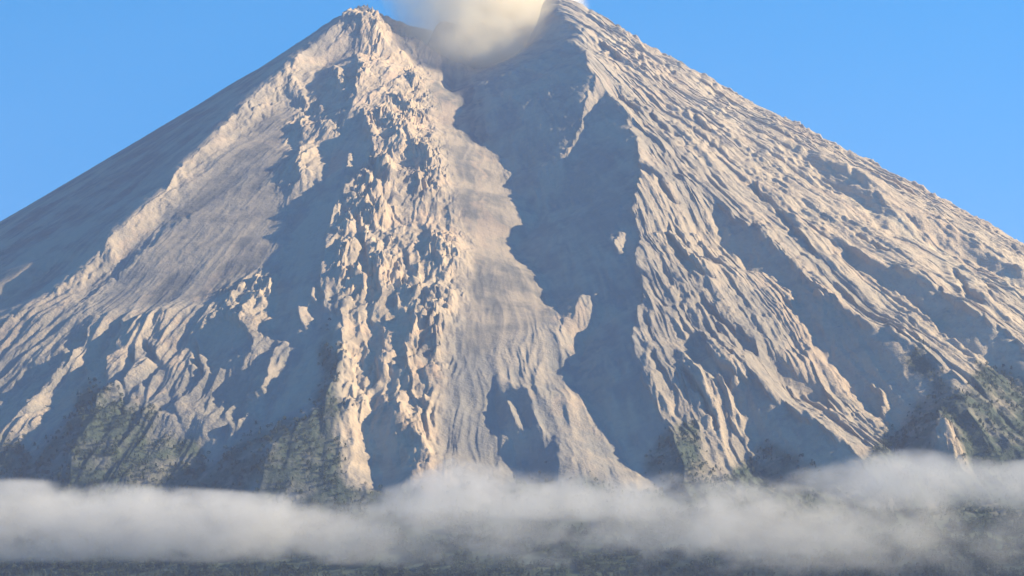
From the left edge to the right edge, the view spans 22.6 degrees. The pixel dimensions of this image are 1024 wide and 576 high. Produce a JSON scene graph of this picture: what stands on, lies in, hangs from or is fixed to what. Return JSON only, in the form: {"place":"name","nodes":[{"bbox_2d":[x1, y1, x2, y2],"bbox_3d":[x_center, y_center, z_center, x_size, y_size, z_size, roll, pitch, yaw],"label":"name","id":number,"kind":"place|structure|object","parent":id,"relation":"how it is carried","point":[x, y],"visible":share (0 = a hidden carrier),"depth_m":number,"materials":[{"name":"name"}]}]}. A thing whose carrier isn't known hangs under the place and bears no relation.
{"place":"outdoors","nodes":[
{"label":"outdoors","id":0,"kind":"place"},
{"bbox_2d":[0,0,1023,575],"bbox_3d":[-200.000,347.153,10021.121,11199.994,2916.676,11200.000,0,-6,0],"label":"volcano","id":1,"kind":"structure","parent":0,"point":[566,240],"depth_m":7137.28,"materials":[{"name":"grey stone"}]},
{"bbox_2d":[0,504,1023,575],"bbox_3d":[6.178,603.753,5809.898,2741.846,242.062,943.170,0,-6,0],"label":"forest","id":2,"kind":"object","parent":1,"relation":"on","point":[989,555],"visible":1,"depth_m":5840.62,"materials":[{"name":"green plant"}]},
{"bbox_2d":[0,318,1023,511],"bbox_3d":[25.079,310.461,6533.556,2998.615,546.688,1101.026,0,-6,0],"label":"shrubs","id":3,"kind":"object","parent":1,"relation":"on","point":[875,448],"visible":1,"depth_m":6259.28,"materials":[{"name":"green plant"}]},
{"bbox_2d":[0,0,1023,242],"label":"sky","id":4,"kind":"structure","parent":0,"point":[931,92],"materials":[{"name":"blue"}]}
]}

